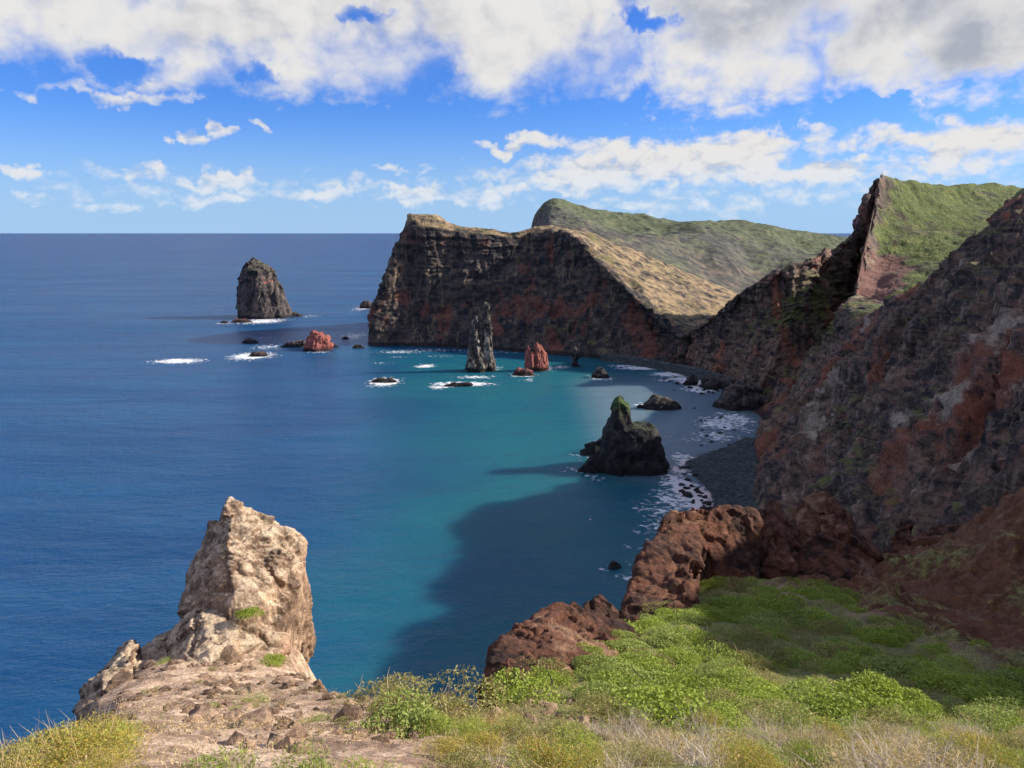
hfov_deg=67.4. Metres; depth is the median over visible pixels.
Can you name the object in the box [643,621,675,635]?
shrub
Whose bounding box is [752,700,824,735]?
shrub
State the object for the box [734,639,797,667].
shrub
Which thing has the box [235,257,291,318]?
sea stack
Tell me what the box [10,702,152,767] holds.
shrub
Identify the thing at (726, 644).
shrub
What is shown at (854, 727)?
shrub
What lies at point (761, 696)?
shrub
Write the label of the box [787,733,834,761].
shrub
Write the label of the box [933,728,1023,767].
shrub
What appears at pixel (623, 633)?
shrub
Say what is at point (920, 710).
shrub
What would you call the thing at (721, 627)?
shrub
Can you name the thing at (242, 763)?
shrub
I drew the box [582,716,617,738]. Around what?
shrub
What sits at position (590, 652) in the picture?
shrub
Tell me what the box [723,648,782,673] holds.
shrub
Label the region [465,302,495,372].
twin pinnacle
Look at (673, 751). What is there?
shrub
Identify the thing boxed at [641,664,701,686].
shrub
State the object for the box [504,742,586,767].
shrub
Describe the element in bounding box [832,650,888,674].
shrub
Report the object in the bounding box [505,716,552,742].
shrub
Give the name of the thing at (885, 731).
shrub
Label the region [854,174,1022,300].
green ridge
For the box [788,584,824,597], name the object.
shrub
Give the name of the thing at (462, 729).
shrub
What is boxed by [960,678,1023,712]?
shrub
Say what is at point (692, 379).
sea rock
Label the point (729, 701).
shrub
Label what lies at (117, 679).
boulder
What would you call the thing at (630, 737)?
shrub
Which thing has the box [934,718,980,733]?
shrub
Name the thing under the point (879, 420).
cliff
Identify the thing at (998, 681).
shrub
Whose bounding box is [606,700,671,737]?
shrub
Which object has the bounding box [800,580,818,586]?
shrub
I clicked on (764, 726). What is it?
shrub
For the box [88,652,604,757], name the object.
rubble
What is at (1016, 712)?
shrub
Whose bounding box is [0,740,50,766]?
shrub
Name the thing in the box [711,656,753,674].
shrub
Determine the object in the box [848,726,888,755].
shrub
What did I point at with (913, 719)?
shrub
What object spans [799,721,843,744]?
shrub
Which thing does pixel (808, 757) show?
shrub
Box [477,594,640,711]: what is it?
red outcrop
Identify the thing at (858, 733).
shrub
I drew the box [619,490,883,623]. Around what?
red ridge
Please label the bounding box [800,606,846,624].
shrub
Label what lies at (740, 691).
shrub
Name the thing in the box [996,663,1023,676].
shrub
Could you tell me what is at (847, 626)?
shrub
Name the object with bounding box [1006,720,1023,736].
shrub
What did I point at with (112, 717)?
shrub
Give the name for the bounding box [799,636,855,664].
shrub
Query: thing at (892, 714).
shrub
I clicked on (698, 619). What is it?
shrub
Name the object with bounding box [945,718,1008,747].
shrub
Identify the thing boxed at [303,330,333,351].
sea stack
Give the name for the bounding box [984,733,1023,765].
shrub
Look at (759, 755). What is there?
shrub
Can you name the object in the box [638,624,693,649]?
shrub
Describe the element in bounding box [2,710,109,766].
shrub
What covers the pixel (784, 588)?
shrub
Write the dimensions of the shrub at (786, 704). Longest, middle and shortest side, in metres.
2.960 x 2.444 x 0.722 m
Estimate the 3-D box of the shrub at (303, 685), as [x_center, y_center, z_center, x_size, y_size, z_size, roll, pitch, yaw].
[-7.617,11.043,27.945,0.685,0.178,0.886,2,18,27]
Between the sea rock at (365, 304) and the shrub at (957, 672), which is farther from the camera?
the sea rock at (365, 304)
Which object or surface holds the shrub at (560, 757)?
on the hillside
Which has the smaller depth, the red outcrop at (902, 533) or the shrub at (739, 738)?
the shrub at (739, 738)
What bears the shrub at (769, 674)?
on the hillside
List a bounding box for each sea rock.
[232,318,251,322]
[242,338,257,343]
[249,351,267,356]
[280,340,305,347]
[292,312,302,316]
[352,344,364,347]
[359,300,370,307]
[512,367,534,375]
[591,367,609,377]
[608,561,621,569]
[643,394,681,409]
[682,374,698,385]
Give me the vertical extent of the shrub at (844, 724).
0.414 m
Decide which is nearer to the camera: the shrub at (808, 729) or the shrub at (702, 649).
the shrub at (808, 729)
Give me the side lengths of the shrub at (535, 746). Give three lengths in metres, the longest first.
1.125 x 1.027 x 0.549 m
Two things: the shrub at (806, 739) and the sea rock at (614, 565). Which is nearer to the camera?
the shrub at (806, 739)
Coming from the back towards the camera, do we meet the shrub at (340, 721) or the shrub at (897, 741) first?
the shrub at (340, 721)
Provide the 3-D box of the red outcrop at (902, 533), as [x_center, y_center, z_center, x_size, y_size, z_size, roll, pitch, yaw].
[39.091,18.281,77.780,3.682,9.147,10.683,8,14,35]
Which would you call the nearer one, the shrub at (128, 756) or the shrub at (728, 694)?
the shrub at (128, 756)
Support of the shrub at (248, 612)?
on the rock pillar
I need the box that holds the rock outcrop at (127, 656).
[72,640,141,723]
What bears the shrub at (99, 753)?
on the hillside
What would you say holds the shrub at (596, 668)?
on the hillside
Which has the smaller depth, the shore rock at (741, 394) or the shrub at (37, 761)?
the shrub at (37, 761)
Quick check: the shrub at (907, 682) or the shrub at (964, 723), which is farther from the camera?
the shrub at (907, 682)
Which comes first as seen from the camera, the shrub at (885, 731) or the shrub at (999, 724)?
the shrub at (885, 731)
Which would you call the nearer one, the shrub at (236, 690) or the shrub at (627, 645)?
the shrub at (236, 690)
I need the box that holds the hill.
[531,198,847,293]
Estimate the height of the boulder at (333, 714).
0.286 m
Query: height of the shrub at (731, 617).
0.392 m
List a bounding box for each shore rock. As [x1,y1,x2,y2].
[700,375,733,389]
[712,378,768,410]
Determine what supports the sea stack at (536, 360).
in the sea
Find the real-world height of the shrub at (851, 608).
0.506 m
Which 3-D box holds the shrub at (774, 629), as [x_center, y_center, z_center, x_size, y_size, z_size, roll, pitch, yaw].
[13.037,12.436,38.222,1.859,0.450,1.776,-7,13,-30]
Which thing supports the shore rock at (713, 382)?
in the sea
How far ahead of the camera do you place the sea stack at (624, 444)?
323.15 m
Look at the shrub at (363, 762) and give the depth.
9.20 m
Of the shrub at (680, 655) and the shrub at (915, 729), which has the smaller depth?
the shrub at (915, 729)
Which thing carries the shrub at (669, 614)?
on the hillside
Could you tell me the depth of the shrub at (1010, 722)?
19.86 m
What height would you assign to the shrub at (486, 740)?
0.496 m
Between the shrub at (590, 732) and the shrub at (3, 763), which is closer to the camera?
the shrub at (3, 763)
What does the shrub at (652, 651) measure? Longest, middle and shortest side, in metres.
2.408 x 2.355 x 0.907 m
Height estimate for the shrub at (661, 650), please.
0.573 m
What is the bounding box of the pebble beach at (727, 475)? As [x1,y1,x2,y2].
[685,437,758,509]
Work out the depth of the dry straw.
14.47 m
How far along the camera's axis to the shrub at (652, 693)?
22.21 m
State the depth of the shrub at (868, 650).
34.16 m
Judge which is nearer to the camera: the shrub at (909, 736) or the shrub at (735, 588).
the shrub at (909, 736)
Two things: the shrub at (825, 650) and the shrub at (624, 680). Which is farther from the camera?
the shrub at (825, 650)
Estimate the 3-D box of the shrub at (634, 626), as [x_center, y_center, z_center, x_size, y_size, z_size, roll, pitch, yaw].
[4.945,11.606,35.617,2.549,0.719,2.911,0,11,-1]
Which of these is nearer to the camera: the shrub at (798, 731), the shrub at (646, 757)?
the shrub at (646, 757)
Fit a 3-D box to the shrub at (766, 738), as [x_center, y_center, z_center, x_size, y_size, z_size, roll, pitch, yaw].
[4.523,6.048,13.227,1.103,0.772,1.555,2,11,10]
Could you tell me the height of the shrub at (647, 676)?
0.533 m
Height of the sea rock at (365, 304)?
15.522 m
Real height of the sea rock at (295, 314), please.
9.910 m
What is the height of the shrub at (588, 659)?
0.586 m
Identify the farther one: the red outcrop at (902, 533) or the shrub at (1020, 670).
the red outcrop at (902, 533)
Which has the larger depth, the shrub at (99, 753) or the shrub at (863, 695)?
the shrub at (863, 695)
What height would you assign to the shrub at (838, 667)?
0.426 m
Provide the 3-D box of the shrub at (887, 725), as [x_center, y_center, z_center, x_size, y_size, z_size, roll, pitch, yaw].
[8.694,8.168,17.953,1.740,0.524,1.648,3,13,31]
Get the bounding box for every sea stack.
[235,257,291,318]
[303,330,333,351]
[524,342,548,371]
[570,347,580,366]
[577,396,669,476]
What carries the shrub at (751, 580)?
on the hillside
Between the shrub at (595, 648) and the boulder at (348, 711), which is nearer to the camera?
the boulder at (348, 711)
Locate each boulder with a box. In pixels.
[105,672,133,691]
[141,659,155,669]
[162,702,179,710]
[188,702,220,718]
[220,644,239,662]
[223,707,242,721]
[236,708,272,726]
[327,711,337,719]
[334,704,362,721]
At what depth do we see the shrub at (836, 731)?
16.37 m
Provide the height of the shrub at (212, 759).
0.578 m
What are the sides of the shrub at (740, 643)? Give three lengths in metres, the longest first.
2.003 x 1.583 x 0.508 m
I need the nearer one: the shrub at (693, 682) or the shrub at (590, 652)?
the shrub at (693, 682)
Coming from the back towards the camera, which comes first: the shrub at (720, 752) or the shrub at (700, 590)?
the shrub at (700, 590)
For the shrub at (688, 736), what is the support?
on the hillside
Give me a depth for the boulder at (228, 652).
31.14 m
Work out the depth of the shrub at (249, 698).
24.57 m
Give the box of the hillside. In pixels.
[54,487,1023,767]
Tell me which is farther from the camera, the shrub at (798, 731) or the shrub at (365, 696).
the shrub at (365, 696)
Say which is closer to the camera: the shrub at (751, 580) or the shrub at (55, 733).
the shrub at (55, 733)
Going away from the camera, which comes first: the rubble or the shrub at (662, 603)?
the rubble
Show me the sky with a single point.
(117, 116)
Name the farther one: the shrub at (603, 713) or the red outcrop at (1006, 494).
the red outcrop at (1006, 494)
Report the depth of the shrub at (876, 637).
38.58 m
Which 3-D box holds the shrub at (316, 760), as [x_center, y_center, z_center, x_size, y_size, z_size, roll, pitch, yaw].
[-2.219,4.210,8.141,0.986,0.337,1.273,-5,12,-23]
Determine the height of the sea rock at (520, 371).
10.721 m
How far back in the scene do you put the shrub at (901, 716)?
20.60 m
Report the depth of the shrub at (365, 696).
21.61 m
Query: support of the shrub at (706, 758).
on the hillside
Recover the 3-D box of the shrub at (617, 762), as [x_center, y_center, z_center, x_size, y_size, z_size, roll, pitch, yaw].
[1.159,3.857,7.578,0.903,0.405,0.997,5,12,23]
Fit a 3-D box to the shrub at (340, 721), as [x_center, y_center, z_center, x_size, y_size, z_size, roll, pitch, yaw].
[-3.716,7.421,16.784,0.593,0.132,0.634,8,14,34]
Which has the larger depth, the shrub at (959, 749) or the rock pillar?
the rock pillar
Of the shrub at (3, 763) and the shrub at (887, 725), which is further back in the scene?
the shrub at (887, 725)
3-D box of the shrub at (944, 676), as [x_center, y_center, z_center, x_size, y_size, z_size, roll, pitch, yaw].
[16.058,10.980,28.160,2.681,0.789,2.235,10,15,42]
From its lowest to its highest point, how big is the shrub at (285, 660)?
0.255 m
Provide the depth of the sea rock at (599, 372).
536.08 m
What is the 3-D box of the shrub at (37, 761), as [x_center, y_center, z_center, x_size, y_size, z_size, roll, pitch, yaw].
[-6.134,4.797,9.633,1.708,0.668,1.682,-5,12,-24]
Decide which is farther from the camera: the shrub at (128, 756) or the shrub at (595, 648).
the shrub at (595, 648)
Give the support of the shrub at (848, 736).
on the hillside
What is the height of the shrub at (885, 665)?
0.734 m
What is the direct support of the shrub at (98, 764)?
on the hillside
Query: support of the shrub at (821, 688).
on the hillside
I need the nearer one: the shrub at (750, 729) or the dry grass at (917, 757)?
the dry grass at (917, 757)
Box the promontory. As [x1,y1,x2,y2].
[367,213,737,365]
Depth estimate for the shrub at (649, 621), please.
38.44 m
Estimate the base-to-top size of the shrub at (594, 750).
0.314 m
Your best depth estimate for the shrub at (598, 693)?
20.21 m
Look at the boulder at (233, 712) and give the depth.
19.12 m
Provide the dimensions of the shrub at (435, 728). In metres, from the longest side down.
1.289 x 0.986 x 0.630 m
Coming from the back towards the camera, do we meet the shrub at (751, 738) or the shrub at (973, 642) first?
the shrub at (973, 642)
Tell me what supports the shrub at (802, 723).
on the hillside
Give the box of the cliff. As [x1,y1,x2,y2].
[685,178,1023,552]
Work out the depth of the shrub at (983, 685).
26.88 m
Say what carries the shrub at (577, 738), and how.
on the hillside
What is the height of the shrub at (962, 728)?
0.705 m
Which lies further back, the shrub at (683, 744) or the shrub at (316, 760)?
the shrub at (683, 744)
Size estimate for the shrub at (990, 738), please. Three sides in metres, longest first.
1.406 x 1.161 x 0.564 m
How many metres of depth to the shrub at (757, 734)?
15.26 m
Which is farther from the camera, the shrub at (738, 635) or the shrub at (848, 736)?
the shrub at (738, 635)
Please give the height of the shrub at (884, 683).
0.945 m
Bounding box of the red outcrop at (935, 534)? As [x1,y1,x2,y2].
[890,525,959,557]
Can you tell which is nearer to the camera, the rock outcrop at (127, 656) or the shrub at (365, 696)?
the shrub at (365, 696)
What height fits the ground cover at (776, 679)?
13.360 m
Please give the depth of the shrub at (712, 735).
14.23 m
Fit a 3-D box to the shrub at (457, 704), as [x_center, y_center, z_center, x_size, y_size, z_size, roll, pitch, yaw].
[-1.498,7.520,17.790,2.831,0.958,3.983,3,11,13]
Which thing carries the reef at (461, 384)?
in the sea
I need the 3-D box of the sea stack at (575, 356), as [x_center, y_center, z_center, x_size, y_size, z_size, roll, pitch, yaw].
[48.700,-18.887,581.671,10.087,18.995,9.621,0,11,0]
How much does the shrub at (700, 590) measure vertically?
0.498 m
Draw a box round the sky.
[0,0,1023,232]
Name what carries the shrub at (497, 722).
on the hillside
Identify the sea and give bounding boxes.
[0,233,851,760]
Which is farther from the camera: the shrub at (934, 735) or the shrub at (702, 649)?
the shrub at (702, 649)
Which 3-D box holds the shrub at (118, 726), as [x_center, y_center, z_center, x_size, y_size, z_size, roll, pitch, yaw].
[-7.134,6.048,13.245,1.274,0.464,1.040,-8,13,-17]
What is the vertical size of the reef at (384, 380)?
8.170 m
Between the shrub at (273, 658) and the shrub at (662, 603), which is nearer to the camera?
the shrub at (273, 658)
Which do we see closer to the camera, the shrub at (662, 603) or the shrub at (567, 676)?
the shrub at (567, 676)
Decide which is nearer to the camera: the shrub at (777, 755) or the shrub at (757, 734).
the shrub at (777, 755)
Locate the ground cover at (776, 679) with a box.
[551,597,1019,740]
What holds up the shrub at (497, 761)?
on the hillside
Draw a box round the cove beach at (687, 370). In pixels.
[600,354,733,379]
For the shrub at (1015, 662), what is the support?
on the hillside
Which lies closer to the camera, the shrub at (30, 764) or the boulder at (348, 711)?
the shrub at (30, 764)
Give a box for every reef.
[371,377,395,382]
[444,382,473,386]
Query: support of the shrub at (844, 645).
on the hillside
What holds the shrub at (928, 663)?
on the hillside
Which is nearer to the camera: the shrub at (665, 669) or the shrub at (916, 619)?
the shrub at (665, 669)
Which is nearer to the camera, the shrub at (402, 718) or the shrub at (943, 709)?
the shrub at (402, 718)
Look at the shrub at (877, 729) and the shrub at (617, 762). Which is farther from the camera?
the shrub at (877, 729)
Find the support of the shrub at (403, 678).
on the hillside
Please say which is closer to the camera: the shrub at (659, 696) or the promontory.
the shrub at (659, 696)
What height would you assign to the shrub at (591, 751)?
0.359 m
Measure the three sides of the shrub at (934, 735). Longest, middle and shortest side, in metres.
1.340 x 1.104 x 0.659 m
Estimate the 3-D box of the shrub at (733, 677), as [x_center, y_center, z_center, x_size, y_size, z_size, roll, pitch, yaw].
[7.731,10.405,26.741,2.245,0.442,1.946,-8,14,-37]
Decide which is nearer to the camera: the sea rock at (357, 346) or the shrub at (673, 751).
the shrub at (673, 751)
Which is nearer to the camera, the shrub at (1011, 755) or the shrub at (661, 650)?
the shrub at (1011, 755)
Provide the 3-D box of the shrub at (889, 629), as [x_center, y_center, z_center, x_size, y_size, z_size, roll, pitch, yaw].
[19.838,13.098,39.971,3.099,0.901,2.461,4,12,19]
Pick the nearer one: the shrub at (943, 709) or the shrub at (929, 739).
the shrub at (929, 739)
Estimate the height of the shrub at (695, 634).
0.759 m
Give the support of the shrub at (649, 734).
on the hillside
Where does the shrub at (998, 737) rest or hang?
on the hillside
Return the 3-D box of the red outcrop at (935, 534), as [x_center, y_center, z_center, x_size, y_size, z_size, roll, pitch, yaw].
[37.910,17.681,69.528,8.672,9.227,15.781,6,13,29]
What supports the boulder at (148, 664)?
on the hillside
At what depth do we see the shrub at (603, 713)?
18.24 m
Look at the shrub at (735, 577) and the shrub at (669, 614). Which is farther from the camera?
the shrub at (735, 577)
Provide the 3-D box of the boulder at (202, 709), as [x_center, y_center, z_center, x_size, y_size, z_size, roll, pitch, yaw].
[-7.861,8.478,19.602,0.756,0.493,0.808,-13,30,-42]
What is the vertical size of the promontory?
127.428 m
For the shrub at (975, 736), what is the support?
on the hillside
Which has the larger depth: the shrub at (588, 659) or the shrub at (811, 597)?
the shrub at (811, 597)
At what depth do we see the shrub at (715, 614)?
41.69 m
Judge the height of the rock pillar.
14.195 m
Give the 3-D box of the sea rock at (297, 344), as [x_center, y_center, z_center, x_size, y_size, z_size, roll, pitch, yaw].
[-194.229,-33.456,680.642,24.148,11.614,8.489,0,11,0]
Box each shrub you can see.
[0,714,100,767]
[0,735,57,767]
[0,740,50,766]
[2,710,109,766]
[6,746,91,767]
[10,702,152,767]
[14,704,147,763]
[41,720,143,763]
[45,714,174,765]
[53,704,132,745]
[64,736,128,767]
[68,714,138,743]
[72,741,154,767]
[141,686,160,692]
[155,656,169,665]
[165,740,263,767]
[192,732,292,767]
[232,691,269,702]
[233,606,264,619]
[234,683,253,692]
[263,653,285,666]
[270,737,346,767]
[275,656,291,666]
[295,681,311,688]
[296,712,330,722]
[309,746,403,767]
[327,668,406,712]
[331,716,354,728]
[341,686,456,739]
[359,672,476,716]
[395,664,511,730]
[408,732,493,761]
[416,708,455,738]
[422,750,494,767]
[442,717,491,747]
[449,713,492,734]
[454,742,502,767]
[455,722,519,756]
[468,697,514,713]
[471,733,523,767]
[476,709,522,733]
[478,713,527,739]
[482,661,568,707]
[500,719,618,767]
[504,654,577,684]
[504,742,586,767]
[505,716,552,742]
[506,666,572,690]
[514,728,571,759]
[536,709,591,737]
[541,719,606,763]
[545,721,603,748]
[553,738,607,767]
[555,668,577,684]
[560,687,635,724]
[569,680,635,703]
[569,688,638,716]
[570,644,609,666]
[570,653,620,676]
[572,739,609,757]
[573,661,625,682]
[576,641,603,656]
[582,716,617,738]
[586,662,686,702]
[588,740,662,767]
[600,717,650,744]
[601,638,665,658]
[601,727,683,767]
[602,650,671,676]
[604,714,724,766]
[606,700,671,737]
[608,660,675,685]
[609,682,727,732]
[611,629,644,646]
[619,619,643,635]
[622,719,684,749]
[624,646,673,667]
[634,616,669,630]
[634,684,689,707]
[637,601,689,614]
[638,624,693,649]
[638,646,688,663]
[639,613,668,621]
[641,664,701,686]
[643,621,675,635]
[648,672,723,700]
[654,606,700,621]
[663,645,701,668]
[664,701,715,731]
[667,715,741,767]
[668,730,702,744]
[670,608,712,627]
[670,622,717,646]
[671,734,710,756]
[680,722,740,747]
[681,688,762,712]
[683,659,729,682]
[684,707,722,726]
[685,640,750,668]
[687,603,730,624]
[687,701,756,729]
[690,739,740,766]
[697,624,764,647]
[698,588,710,595]
[700,575,731,589]
[701,635,738,656]
[703,727,795,767]
[707,575,754,586]
[707,697,766,723]
[708,623,746,637]
[709,666,757,689]
[709,721,788,756]
[710,731,789,767]
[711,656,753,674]
[713,613,742,623]
[716,577,749,592]
[717,683,776,702]
[721,735,787,767]
[722,637,757,651]
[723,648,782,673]
[731,695,827,730]
[733,692,791,711]
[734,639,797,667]
[734,710,803,744]
[736,706,779,731]
[736,720,774,738]
[736,728,781,746]
[738,716,802,749]
[739,651,789,672]
[739,727,772,746]
[740,676,798,700]
[741,576,767,586]
[742,664,785,684]
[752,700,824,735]
[757,625,790,639]
[761,599,802,616]
[768,719,857,756]
[769,646,825,668]
[769,675,870,723]
[769,714,825,745]
[773,735,857,767]
[775,688,819,712]
[777,586,796,592]
[781,708,823,734]
[785,711,850,743]
[787,576,808,584]
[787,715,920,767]
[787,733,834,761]
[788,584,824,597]
[790,721,824,736]
[793,676,848,697]
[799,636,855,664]
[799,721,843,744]
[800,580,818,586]
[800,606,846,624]
[805,594,825,600]
[808,715,865,737]
[810,614,863,634]
[810,674,852,693]
[818,658,855,674]
[822,715,892,738]
[823,682,914,717]
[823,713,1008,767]
[824,641,889,662]
[828,669,930,710]
[829,641,858,653]
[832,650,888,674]
[835,722,862,743]
[838,726,939,767]
[841,604,868,613]
[841,724,876,746]
[842,713,909,753]
[843,704,934,739]
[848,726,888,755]
[849,714,921,737]
[849,723,937,764]
[858,630,910,647]
[858,654,928,683]
[859,706,932,728]
[859,724,917,744]
[864,623,924,643]
[865,717,943,757]
[877,708,939,730]
[881,674,917,690]
[887,657,948,677]
[896,614,945,634]
[898,723,927,736]
[902,729,999,767]
[903,698,954,721]
[905,689,961,717]
[905,725,965,750]
[909,666,996,695]
[911,724,966,749]
[917,642,955,655]
[921,727,1019,765]
[926,714,986,739]
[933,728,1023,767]
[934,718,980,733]
[938,694,979,715]
[939,670,981,685]
[940,702,1023,738]
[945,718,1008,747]
[950,703,1004,726]
[952,683,1005,703]
[956,728,1013,754]
[959,693,1023,733]
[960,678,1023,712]
[966,673,1020,698]
[969,638,991,645]
[970,658,1023,668]
[984,729,1020,748]
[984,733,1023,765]
[987,742,1023,767]
[995,714,1023,737]
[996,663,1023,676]
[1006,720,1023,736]
[1009,726,1023,742]
[1011,667,1023,688]
[1013,709,1023,719]
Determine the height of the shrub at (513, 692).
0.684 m
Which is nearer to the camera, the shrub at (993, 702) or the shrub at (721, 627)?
the shrub at (993, 702)
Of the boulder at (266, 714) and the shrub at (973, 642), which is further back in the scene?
the shrub at (973, 642)
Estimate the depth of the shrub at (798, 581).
53.75 m
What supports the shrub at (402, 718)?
on the hillside
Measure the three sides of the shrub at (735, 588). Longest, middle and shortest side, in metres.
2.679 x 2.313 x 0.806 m
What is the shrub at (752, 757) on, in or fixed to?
on the hillside
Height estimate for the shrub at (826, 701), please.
0.692 m
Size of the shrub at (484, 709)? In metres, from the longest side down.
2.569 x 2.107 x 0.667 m
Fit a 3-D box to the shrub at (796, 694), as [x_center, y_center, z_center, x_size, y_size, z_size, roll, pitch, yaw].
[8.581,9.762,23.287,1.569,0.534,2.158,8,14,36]
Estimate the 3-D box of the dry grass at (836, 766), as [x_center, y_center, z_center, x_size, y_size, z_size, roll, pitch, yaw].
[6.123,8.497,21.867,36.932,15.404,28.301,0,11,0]
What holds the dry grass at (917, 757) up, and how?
on the hillside
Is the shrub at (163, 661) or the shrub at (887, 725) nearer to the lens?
the shrub at (887, 725)
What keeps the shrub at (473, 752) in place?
on the hillside
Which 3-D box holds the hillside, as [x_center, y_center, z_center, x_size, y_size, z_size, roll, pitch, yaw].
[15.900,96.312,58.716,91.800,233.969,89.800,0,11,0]
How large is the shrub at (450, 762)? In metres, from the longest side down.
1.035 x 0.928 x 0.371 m
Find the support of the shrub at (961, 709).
on the hillside
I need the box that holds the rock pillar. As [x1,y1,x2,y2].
[133,497,316,673]
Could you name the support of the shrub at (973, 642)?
on the hillside
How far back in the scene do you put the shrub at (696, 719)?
17.39 m
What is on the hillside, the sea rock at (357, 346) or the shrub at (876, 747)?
the shrub at (876, 747)
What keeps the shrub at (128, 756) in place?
on the hillside
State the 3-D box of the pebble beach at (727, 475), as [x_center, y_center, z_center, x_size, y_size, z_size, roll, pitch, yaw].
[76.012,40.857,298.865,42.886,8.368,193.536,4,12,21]
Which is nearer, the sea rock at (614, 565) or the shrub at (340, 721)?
the shrub at (340, 721)
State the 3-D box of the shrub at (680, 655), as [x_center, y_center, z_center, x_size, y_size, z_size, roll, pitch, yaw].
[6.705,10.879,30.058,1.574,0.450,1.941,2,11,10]
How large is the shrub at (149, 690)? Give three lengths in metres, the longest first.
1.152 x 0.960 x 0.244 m
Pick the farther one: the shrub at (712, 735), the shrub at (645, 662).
the shrub at (645, 662)
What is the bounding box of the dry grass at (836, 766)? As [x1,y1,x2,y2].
[65,655,1023,767]
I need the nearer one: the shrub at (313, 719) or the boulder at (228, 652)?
the shrub at (313, 719)
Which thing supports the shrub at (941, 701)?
on the hillside
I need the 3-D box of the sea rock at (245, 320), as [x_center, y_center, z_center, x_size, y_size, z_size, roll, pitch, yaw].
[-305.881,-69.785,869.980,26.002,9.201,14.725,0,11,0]
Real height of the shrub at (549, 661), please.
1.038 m
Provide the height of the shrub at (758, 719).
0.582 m
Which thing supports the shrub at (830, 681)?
on the hillside
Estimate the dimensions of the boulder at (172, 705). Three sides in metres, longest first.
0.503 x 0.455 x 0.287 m
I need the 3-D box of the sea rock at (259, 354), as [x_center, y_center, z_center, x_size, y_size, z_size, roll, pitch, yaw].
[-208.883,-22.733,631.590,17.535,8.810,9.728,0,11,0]
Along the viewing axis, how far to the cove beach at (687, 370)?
573.29 m
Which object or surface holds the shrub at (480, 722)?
on the hillside
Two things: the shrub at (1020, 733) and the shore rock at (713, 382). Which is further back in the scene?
the shore rock at (713, 382)
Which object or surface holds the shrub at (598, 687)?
on the hillside
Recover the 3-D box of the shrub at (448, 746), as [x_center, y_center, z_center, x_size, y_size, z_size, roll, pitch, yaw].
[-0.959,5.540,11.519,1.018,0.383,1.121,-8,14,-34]
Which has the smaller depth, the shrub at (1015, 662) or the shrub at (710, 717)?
the shrub at (710, 717)
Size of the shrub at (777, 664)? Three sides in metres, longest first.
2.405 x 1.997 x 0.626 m
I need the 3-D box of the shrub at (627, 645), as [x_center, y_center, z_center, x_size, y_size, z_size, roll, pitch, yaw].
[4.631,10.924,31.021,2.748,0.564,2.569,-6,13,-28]
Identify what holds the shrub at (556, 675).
on the hillside
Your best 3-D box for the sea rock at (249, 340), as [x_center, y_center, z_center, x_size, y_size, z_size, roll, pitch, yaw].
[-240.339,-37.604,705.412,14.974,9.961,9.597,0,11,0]
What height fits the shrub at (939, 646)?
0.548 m
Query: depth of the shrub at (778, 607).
44.47 m
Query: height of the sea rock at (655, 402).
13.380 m
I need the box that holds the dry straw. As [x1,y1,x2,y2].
[25,681,1023,767]
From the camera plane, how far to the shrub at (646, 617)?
40.62 m
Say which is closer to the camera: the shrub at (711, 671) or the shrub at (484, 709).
the shrub at (484, 709)
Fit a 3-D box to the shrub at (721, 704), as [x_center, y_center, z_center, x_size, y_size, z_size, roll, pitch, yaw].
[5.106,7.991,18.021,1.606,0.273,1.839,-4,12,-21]
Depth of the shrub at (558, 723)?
16.23 m
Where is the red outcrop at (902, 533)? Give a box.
[884,518,914,553]
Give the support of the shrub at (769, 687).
on the hillside
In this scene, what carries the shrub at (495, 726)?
on the hillside
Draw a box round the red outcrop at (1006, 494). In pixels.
[999,491,1015,503]
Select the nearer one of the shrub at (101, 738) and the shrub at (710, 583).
the shrub at (101, 738)
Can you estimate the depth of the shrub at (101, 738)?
11.63 m
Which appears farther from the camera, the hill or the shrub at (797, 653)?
the hill

